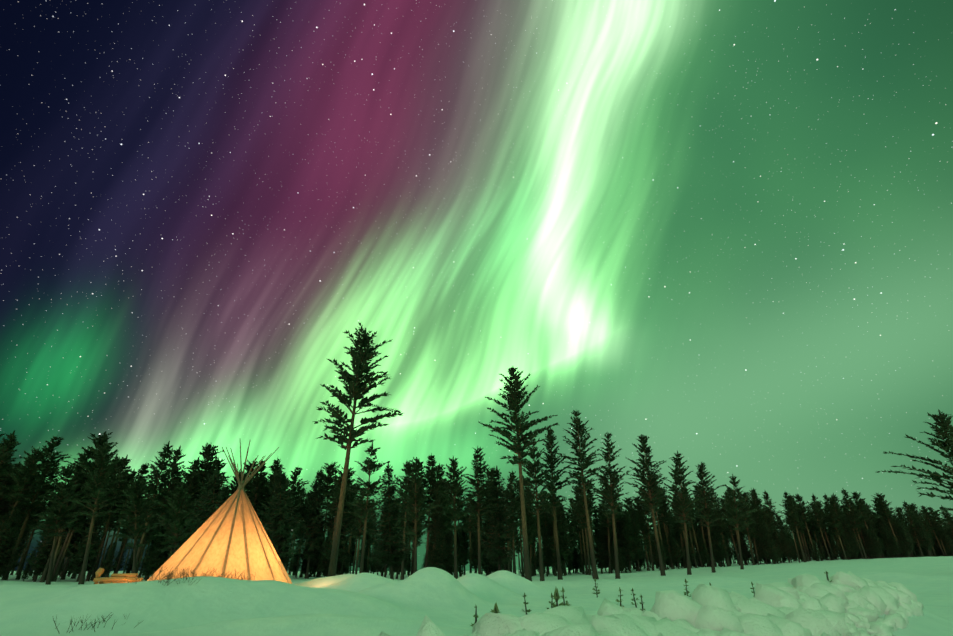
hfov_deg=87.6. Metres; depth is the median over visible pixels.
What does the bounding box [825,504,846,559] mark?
forest tree
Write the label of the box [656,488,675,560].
forest tree
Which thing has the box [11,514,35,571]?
understory
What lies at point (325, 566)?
understory
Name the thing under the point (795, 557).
understory
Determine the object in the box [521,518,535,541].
forest tree
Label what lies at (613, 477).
tall pine
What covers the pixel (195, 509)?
forest tree
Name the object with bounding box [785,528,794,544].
forest tree
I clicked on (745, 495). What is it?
forest tree
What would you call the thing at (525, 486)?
forest tree
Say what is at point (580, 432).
tall pine
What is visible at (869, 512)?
forest tree
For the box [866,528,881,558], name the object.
understory
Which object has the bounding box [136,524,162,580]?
understory
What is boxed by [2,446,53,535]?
forest tree
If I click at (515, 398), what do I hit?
tall pine
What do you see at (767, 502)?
forest tree
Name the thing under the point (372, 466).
tall pine
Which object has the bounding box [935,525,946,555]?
forest tree
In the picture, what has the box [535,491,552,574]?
forest tree
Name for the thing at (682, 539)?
forest tree
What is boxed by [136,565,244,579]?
heather twigs
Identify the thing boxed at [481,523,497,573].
understory
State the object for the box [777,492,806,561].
forest tree
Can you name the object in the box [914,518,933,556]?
understory
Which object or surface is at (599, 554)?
tree
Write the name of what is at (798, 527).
forest tree
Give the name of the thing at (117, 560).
understory
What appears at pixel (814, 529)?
forest tree
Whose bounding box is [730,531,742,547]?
forest tree
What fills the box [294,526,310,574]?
forest tree
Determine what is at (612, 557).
understory
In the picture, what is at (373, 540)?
forest tree
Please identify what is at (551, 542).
forest tree
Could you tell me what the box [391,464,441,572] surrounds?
tall pine
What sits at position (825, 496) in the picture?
forest tree
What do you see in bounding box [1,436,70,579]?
forest tree
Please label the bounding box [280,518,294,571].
understory
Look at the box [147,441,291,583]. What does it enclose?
tipi
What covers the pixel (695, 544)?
forest tree
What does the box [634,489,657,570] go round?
forest tree
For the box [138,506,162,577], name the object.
forest tree
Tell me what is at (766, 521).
forest tree
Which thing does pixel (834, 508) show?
forest tree
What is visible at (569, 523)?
forest tree
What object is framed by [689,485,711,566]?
forest tree
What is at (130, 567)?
understory
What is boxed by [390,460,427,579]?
forest tree
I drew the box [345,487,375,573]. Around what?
forest tree
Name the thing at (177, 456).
forest tree
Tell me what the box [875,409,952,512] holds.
tall pine
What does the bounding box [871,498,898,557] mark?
forest tree
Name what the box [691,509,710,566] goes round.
forest tree
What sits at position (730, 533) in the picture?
forest tree
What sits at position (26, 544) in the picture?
forest tree
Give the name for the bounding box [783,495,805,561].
forest tree
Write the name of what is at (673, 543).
understory
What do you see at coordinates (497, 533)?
tall pine
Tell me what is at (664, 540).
understory
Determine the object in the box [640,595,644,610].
pine sapling
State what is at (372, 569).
forest tree
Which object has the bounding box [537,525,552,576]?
understory
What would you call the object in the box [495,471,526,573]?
forest tree
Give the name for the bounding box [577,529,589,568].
forest tree
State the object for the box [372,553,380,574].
understory
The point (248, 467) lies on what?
forest tree
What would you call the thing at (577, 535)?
forest tree
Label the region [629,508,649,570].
forest tree
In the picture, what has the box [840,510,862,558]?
forest tree
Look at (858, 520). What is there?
forest tree
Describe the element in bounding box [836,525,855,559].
forest tree
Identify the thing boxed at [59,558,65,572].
understory
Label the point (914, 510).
forest tree
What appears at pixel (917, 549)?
understory
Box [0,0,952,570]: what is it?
sky
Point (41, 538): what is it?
forest tree
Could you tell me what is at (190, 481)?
forest tree
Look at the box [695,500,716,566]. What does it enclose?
forest tree
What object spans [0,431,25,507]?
forest tree
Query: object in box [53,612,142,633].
heather twigs
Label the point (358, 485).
forest tree
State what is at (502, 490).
forest tree
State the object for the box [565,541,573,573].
understory
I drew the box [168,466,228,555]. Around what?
spruce
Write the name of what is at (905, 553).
understory
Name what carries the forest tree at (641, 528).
on the snow ground
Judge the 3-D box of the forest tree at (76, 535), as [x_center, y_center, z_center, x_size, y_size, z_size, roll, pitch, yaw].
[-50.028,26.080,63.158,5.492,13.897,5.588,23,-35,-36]
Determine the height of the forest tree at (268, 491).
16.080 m
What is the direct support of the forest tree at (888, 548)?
on the snow ground
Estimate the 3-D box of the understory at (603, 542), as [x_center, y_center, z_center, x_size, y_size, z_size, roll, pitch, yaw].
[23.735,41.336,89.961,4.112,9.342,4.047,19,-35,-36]
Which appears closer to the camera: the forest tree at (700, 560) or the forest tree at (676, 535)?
the forest tree at (700, 560)
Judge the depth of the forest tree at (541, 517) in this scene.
86.38 m
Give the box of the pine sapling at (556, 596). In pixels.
[551,587,564,607]
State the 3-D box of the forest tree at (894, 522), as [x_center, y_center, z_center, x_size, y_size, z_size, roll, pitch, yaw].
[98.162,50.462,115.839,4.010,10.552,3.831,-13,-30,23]
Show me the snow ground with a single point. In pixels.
(368, 604)
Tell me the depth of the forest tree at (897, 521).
116.41 m
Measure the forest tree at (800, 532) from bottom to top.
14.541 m
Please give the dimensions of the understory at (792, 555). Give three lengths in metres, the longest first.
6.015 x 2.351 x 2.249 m
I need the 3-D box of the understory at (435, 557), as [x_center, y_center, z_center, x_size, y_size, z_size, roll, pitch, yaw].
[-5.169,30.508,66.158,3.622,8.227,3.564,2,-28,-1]
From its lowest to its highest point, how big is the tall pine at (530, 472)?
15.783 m
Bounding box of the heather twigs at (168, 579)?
[135,570,207,585]
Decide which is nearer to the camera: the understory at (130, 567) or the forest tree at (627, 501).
the understory at (130, 567)
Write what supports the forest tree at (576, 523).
on the snow ground
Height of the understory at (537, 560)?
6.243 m
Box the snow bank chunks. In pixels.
[379,571,923,635]
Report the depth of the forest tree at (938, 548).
133.99 m
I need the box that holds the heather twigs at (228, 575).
[216,569,255,579]
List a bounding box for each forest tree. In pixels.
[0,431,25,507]
[0,442,20,487]
[0,461,23,515]
[0,471,18,513]
[0,503,22,567]
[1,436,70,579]
[1,506,30,542]
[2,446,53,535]
[4,456,37,523]
[10,500,41,574]
[15,466,62,579]
[15,493,47,574]
[30,536,46,575]
[32,497,58,580]
[39,445,96,581]
[48,466,88,581]
[52,431,120,578]
[52,470,106,581]
[59,557,67,576]
[60,477,104,579]
[66,494,108,581]
[70,453,125,578]
[85,469,133,580]
[90,454,131,580]
[91,456,132,548]
[99,503,124,567]
[101,473,130,576]
[106,469,143,576]
[113,482,144,573]
[113,523,130,573]
[114,463,153,572]
[122,514,140,573]
[128,441,181,572]
[136,507,157,571]
[136,523,151,572]
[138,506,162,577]
[140,446,193,579]
[142,511,178,567]
[157,456,204,558]
[178,499,198,542]
[179,443,228,538]
[180,471,217,539]
[204,457,230,502]
[216,488,228,508]
[226,469,240,498]
[228,460,263,496]
[228,472,254,504]
[247,460,268,513]
[255,458,286,521]
[257,464,284,524]
[259,475,297,548]
[262,503,276,550]
[268,478,293,544]
[282,466,310,530]
[288,517,298,574]
[290,488,308,548]
[293,511,309,577]
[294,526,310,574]
[295,469,330,578]
[299,481,325,576]
[316,461,341,576]
[322,484,354,562]
[323,474,349,550]
[324,502,334,576]
[326,511,349,540]
[333,466,358,498]
[339,484,362,574]
[345,484,364,570]
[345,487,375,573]
[346,525,355,548]
[349,528,360,573]
[352,498,362,573]
[356,540,365,567]
[358,538,373,572]
[360,498,379,539]
[365,520,375,572]
[368,537,378,573]
[370,517,378,573]
[370,523,396,576]
[377,500,390,576]
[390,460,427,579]
[400,503,411,575]
[403,493,428,575]
[404,536,411,574]
[410,457,430,573]
[410,528,426,546]
[419,479,446,562]
[421,493,449,541]
[422,453,443,567]
[425,463,449,568]
[430,493,453,562]
[451,484,467,576]
[459,509,473,574]
[460,493,480,572]
[472,505,484,572]
[477,496,495,575]
[479,466,504,524]
[481,531,487,572]
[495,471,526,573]
[496,487,520,570]
[499,488,506,570]
[509,481,530,576]
[509,530,516,571]
[514,527,522,573]
[516,476,538,498]
[518,486,544,575]
[519,507,540,576]
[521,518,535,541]
[532,517,541,574]
[532,538,537,569]
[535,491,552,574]
[538,483,568,575]
[541,514,560,574]
[548,504,574,575]
[548,521,553,565]
[557,515,574,575]
[565,476,596,574]
[565,498,579,572]
[566,515,578,572]
[568,485,591,574]
[569,497,584,573]
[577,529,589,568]
[577,537,584,572]
[578,533,590,564]
[581,478,604,547]
[592,512,602,571]
[593,474,618,572]
[594,503,604,534]
[598,485,622,560]
[599,518,612,541]
[611,509,631,572]
[618,510,640,572]
[621,497,639,567]
[622,511,637,570]
[629,496,648,570]
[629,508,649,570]
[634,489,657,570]
[638,516,653,570]
[640,476,666,569]
[641,505,659,568]
[642,525,653,567]
[649,483,673,568]
[650,528,666,567]
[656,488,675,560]
[669,484,691,567]
[669,503,686,567]
[671,523,681,567]
[672,501,686,566]
[675,503,697,567]
[680,488,702,566]
[688,520,699,566]
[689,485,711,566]
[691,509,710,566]
[691,525,707,563]
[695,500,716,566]
[695,530,710,566]
[707,487,730,565]
[708,494,729,566]
[708,512,728,566]
[714,508,729,564]
[719,498,739,565]
[725,489,743,564]
[725,506,743,537]
[729,537,739,563]
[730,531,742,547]
[734,528,752,564]
[736,491,758,564]
[739,497,756,564]
[743,492,757,563]
[747,488,770,562]
[747,488,771,563]
[747,516,759,564]
[752,512,765,563]
[755,508,775,563]
[760,491,785,562]
[763,507,781,562]
[770,524,783,562]
[774,514,788,561]
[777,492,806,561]
[781,495,808,560]
[781,507,806,561]
[782,511,799,562]
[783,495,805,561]
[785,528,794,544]
[793,494,817,560]
[793,497,811,560]
[801,507,813,559]
[802,521,819,560]
[804,505,822,560]
[808,494,834,559]
[808,502,831,560]
[816,528,832,557]
[818,494,844,559]
[822,507,841,559]
[825,497,848,559]
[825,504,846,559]
[829,493,843,514]
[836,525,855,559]
[840,488,867,558]
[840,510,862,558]
[842,508,863,558]
[847,501,869,558]
[850,492,879,557]
[858,499,881,557]
[860,526,876,558]
[866,504,884,557]
[871,493,903,557]
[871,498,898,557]
[875,501,900,557]
[877,515,898,557]
[879,512,902,557]
[882,527,894,557]
[887,514,905,556]
[888,520,900,541]
[893,514,915,556]
[894,507,912,556]
[895,507,916,555]
[900,501,923,556]
[900,520,913,556]
[907,503,932,556]
[907,522,920,552]
[917,506,939,555]
[921,518,936,556]
[922,505,944,555]
[925,506,945,555]
[931,530,948,555]
[931,534,941,556]
[932,512,950,555]
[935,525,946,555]
[939,505,952,536]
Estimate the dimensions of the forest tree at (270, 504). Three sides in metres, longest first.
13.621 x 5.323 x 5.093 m
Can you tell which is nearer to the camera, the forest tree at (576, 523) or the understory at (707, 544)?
the forest tree at (576, 523)
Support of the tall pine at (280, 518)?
on the snow ground
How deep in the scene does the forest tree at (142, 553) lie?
77.55 m
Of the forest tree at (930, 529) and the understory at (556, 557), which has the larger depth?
the forest tree at (930, 529)
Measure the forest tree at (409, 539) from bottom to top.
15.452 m
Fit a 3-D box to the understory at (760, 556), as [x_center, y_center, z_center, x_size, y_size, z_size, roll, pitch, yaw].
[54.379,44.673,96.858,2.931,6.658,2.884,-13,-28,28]
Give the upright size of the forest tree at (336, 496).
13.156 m
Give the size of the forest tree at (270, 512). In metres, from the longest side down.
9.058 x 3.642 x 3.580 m
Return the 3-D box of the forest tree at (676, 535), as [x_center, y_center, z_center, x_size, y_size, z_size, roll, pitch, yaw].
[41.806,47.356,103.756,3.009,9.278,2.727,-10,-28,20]
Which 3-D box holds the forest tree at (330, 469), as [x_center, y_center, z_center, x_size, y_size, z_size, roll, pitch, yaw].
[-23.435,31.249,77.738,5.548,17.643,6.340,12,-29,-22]
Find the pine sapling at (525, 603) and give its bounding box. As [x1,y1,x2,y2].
[522,592,531,614]
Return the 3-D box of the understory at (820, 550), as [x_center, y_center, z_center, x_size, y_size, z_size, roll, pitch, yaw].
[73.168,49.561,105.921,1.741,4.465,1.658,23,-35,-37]
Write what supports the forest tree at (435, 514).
on the snow ground
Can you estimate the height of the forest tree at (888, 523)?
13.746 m
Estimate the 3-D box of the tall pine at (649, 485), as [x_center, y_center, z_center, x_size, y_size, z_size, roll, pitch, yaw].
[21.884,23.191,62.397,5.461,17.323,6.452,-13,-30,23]
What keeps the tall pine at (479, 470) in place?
on the snow ground
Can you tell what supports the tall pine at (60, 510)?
on the snow ground
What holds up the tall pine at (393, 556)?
on the snow ground
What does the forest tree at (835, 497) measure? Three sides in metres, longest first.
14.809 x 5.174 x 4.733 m
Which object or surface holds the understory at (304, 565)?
on the snow ground
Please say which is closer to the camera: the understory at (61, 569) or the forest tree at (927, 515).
the understory at (61, 569)
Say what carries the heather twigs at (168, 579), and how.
on the snow ground
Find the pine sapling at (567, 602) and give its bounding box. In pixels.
[561,587,569,605]
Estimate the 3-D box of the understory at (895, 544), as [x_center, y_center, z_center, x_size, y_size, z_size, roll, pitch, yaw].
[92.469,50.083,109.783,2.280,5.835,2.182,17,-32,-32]
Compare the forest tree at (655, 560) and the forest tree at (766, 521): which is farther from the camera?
the forest tree at (766, 521)
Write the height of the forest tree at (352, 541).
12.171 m
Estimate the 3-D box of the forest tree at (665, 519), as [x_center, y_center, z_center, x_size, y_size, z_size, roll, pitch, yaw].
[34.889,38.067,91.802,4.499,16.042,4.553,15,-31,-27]
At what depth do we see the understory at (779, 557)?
97.52 m
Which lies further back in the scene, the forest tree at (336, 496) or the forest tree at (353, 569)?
the forest tree at (353, 569)
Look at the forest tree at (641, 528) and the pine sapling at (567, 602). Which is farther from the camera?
the forest tree at (641, 528)
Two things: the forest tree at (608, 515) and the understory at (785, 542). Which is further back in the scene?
the understory at (785, 542)
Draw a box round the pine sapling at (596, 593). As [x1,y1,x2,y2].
[592,578,599,596]
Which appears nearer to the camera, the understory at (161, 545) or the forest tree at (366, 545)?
the understory at (161, 545)
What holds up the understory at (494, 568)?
on the snow ground
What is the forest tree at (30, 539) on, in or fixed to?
on the snow ground
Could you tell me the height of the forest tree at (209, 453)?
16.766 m
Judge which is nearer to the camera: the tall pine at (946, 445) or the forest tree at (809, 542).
the tall pine at (946, 445)
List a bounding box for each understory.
[2,545,18,575]
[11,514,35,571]
[19,550,35,580]
[26,521,65,581]
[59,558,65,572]
[65,551,77,576]
[98,545,109,576]
[100,542,116,577]
[111,539,127,573]
[122,540,139,572]
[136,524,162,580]
[150,530,166,576]
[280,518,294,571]
[290,546,300,575]
[297,539,317,577]
[312,529,324,576]
[317,537,330,576]
[336,546,345,574]
[339,543,348,574]
[344,552,351,573]
[363,552,367,572]
[366,545,372,572]
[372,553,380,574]
[391,510,413,578]
[404,555,410,576]
[421,554,429,568]
[423,533,433,565]
[425,515,448,568]
[436,518,453,565]
[441,531,458,574]
[449,524,466,572]
[467,529,483,572]
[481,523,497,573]
[487,545,503,572]
[520,543,537,565]
[535,543,539,573]
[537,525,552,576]
[551,537,565,568]
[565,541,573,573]
[566,553,573,574]
[569,531,580,572]
[570,533,580,572]
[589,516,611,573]
[601,522,613,567]
[610,544,614,570]
[618,547,625,572]
[632,542,645,570]
[637,554,643,568]
[655,537,667,563]
[658,522,674,568]
[666,524,684,568]
[681,531,696,559]
[705,529,713,562]
[710,519,728,566]
[723,531,734,562]
[749,532,763,561]
[761,521,778,563]
[770,533,783,563]
[776,524,794,562]
[784,533,793,562]
[790,540,797,560]
[794,535,803,561]
[812,540,821,560]
[816,541,824,559]
[827,531,840,559]
[848,536,857,557]
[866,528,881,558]
[889,531,901,557]
[897,539,905,557]
[901,542,909,556]
[913,536,924,555]
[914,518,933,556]
[940,526,952,555]
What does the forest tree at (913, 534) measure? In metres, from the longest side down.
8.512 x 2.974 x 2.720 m
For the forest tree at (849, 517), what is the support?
on the snow ground
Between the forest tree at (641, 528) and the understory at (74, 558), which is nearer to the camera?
the understory at (74, 558)
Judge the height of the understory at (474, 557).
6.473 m
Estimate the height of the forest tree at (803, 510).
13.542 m
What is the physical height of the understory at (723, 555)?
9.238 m
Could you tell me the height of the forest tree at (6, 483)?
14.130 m
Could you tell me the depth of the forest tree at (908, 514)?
123.20 m
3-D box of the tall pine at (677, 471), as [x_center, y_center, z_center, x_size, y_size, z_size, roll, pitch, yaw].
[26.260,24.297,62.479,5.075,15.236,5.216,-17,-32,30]
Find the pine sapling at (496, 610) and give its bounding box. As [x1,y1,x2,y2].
[490,603,499,612]
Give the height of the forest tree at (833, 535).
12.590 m
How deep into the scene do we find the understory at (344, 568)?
76.06 m
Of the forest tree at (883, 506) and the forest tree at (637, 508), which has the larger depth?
the forest tree at (883, 506)
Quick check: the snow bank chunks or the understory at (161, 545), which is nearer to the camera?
the snow bank chunks
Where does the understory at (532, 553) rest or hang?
on the snow ground
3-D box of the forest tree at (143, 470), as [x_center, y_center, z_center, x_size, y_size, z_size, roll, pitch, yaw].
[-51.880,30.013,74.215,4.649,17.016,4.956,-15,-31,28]
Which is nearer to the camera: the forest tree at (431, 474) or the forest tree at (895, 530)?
the forest tree at (431, 474)
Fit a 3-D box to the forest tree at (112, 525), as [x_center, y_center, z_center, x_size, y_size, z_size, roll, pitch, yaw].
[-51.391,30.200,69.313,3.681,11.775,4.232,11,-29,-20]
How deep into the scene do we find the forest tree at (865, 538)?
106.32 m
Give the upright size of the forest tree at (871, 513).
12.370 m
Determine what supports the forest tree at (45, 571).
on the snow ground
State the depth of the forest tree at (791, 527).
100.15 m
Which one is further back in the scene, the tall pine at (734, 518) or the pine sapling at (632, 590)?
the tall pine at (734, 518)
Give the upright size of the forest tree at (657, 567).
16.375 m
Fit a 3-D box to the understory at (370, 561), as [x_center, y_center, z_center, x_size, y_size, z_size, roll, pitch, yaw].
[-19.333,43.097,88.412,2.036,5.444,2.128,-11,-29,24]
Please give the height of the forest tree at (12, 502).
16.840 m
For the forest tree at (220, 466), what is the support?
on the snow ground
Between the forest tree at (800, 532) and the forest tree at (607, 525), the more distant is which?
the forest tree at (800, 532)
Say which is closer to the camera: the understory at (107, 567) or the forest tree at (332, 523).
the understory at (107, 567)
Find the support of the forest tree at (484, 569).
on the snow ground
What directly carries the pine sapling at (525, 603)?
on the snow ground
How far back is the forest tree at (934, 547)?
137.28 m
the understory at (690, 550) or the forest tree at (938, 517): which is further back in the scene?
the forest tree at (938, 517)
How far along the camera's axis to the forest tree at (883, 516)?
115.18 m
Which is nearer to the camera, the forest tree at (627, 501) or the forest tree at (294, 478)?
the forest tree at (294, 478)
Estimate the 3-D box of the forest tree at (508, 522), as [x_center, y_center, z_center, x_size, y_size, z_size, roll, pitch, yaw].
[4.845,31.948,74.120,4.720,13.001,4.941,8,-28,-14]
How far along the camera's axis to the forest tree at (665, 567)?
91.58 m
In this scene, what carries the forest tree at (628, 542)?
on the snow ground
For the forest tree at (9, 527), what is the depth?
55.28 m
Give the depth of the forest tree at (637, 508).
91.40 m
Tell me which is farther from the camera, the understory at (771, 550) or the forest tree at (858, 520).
the forest tree at (858, 520)
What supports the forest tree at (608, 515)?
on the snow ground
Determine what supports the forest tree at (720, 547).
on the snow ground
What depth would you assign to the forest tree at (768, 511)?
104.54 m
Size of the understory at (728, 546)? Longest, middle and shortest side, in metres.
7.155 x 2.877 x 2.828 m
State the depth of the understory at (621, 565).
82.59 m
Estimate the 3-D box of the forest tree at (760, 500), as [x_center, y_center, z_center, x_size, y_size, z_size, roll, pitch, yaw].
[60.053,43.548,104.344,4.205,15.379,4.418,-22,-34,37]
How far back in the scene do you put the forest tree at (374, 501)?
109.22 m
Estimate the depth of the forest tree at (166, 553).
64.64 m
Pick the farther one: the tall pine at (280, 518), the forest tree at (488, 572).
the forest tree at (488, 572)
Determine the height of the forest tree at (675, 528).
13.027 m
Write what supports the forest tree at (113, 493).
on the snow ground
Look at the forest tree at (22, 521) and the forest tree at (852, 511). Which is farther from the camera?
the forest tree at (852, 511)
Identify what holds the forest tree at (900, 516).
on the snow ground
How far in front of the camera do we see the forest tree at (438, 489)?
70.06 m
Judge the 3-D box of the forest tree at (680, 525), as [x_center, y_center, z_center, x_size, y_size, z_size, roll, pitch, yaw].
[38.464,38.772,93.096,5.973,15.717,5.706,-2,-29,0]
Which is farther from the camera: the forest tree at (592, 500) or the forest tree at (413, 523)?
the forest tree at (592, 500)
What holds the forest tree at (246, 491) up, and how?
on the snow ground
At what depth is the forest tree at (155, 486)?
59.47 m
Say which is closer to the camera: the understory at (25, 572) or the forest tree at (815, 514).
the understory at (25, 572)
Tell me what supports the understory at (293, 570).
on the snow ground
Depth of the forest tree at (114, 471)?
72.00 m
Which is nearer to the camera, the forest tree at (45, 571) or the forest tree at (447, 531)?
the forest tree at (45, 571)
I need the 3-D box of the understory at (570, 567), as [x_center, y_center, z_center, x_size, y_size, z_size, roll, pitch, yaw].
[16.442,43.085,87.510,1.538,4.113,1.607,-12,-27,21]
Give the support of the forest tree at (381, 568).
on the snow ground
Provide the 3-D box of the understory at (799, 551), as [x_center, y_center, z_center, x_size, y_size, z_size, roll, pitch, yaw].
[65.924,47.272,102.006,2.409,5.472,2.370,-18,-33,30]
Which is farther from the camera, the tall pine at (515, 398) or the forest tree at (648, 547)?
the forest tree at (648, 547)
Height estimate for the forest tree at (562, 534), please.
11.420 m
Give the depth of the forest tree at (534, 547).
90.36 m
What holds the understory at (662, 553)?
on the snow ground
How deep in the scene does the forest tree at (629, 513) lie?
96.31 m
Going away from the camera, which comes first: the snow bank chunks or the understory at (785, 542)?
the snow bank chunks
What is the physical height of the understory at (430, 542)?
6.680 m
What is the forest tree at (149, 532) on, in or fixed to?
on the snow ground
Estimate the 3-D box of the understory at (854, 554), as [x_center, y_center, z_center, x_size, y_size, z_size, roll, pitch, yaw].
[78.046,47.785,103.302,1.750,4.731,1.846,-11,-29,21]
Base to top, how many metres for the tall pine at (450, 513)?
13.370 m
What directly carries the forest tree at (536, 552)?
on the snow ground
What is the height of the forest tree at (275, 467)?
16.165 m
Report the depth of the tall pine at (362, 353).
32.56 m
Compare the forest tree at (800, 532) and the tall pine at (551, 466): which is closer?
the tall pine at (551, 466)
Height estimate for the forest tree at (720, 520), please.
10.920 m
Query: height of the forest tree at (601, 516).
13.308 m
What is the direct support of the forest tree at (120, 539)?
on the snow ground
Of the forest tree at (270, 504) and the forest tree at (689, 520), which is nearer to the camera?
the forest tree at (270, 504)
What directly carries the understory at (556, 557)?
on the snow ground
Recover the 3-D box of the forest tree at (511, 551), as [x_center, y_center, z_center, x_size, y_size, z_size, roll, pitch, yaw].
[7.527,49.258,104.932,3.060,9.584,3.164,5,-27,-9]
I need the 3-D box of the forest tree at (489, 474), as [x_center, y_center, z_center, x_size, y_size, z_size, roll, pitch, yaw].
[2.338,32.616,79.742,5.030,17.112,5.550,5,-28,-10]
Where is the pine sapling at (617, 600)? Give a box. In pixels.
[616,587,624,606]
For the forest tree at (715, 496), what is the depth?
99.80 m
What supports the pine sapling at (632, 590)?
on the snow ground
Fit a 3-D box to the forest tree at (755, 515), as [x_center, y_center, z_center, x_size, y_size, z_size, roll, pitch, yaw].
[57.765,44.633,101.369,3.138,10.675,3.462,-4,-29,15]
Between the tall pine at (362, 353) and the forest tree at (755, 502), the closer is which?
the tall pine at (362, 353)
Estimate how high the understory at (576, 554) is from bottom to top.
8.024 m
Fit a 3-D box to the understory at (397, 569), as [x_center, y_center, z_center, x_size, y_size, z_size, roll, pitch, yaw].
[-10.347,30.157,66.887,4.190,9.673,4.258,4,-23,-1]
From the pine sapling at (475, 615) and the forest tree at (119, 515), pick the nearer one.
the pine sapling at (475, 615)
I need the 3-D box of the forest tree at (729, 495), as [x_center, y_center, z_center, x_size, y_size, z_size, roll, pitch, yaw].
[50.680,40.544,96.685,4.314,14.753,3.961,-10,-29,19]
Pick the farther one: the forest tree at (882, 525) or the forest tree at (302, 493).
the forest tree at (882, 525)
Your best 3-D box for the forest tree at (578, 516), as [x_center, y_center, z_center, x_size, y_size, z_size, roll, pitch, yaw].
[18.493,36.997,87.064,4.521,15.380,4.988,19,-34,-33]
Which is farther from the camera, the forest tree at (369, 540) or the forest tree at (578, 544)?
the forest tree at (578, 544)
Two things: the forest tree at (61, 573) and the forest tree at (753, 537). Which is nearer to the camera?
the forest tree at (61, 573)
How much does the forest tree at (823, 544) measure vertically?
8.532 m
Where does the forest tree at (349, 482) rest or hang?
on the snow ground
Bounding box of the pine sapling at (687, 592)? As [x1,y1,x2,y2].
[684,579,690,596]
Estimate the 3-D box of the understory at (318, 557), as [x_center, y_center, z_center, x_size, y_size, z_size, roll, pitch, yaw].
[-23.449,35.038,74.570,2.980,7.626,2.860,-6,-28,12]
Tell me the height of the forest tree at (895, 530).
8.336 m
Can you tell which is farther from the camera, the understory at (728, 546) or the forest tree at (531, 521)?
the understory at (728, 546)
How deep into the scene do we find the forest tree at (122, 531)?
61.32 m
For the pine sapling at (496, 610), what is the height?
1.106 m
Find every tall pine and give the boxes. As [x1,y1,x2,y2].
[30,464,80,584]
[64,440,129,584]
[108,477,160,572]
[152,484,201,552]
[256,467,309,567]
[314,322,402,576]
[346,442,389,572]
[364,463,422,579]
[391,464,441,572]
[435,456,481,578]
[459,446,500,574]
[474,465,520,570]
[478,365,557,581]
[511,438,559,580]
[535,427,578,579]
[555,409,608,578]
[590,432,632,578]
[624,434,672,575]
[660,451,703,574]
[690,462,724,572]
[714,474,765,568]
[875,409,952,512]
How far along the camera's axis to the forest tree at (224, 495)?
61.15 m
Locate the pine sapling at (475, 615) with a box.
[470,604,477,626]
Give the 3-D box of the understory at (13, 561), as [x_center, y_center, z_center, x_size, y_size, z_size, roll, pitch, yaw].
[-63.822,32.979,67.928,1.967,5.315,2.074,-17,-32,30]
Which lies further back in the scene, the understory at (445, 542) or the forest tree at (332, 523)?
the understory at (445, 542)
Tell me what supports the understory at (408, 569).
on the snow ground
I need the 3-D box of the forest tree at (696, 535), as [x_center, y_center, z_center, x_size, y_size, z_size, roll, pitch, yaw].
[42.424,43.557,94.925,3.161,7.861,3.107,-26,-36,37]
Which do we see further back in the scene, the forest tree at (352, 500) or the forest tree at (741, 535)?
the forest tree at (741, 535)
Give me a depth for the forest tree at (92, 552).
55.89 m
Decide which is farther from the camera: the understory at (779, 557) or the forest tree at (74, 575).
the understory at (779, 557)
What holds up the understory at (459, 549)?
on the snow ground
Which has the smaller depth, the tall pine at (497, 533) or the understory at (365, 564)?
the tall pine at (497, 533)
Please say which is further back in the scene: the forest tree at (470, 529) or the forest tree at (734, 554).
the forest tree at (734, 554)
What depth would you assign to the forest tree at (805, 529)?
116.55 m
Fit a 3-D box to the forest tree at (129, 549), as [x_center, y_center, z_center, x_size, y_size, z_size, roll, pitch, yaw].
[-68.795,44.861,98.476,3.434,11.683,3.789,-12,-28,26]
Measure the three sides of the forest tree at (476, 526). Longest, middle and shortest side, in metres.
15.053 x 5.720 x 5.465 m
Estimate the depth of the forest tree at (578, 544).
103.92 m
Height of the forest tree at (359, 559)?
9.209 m
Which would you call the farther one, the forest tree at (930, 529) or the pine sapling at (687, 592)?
the forest tree at (930, 529)
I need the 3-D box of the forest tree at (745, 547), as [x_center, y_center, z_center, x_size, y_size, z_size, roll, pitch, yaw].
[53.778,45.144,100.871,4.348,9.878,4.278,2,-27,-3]
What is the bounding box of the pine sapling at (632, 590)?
[630,588,638,607]
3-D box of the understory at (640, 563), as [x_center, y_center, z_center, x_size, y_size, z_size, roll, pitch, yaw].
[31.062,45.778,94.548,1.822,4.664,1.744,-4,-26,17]
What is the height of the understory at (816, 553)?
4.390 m
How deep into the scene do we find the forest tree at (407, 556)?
107.10 m
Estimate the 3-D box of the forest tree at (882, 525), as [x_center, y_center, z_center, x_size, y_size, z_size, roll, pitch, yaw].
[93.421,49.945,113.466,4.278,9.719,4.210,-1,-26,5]
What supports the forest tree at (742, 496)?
on the snow ground
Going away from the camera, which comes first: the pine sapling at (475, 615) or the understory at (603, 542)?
the pine sapling at (475, 615)
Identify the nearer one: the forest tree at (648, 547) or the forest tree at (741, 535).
the forest tree at (741, 535)
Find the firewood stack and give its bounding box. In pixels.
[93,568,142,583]
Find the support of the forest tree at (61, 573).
on the snow ground
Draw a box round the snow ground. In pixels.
[0,556,952,635]
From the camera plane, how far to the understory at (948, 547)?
130.39 m
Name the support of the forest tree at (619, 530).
on the snow ground
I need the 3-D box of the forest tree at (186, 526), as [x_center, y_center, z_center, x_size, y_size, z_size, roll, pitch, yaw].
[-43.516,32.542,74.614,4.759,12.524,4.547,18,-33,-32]
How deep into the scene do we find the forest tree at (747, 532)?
96.35 m
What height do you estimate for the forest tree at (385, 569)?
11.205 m
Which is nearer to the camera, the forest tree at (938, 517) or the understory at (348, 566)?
the understory at (348, 566)
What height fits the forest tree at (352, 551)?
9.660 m
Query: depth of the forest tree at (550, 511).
80.20 m
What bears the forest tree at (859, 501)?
on the snow ground
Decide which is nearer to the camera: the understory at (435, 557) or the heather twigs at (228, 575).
the heather twigs at (228, 575)
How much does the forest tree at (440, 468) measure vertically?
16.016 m
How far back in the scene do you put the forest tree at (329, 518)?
67.28 m

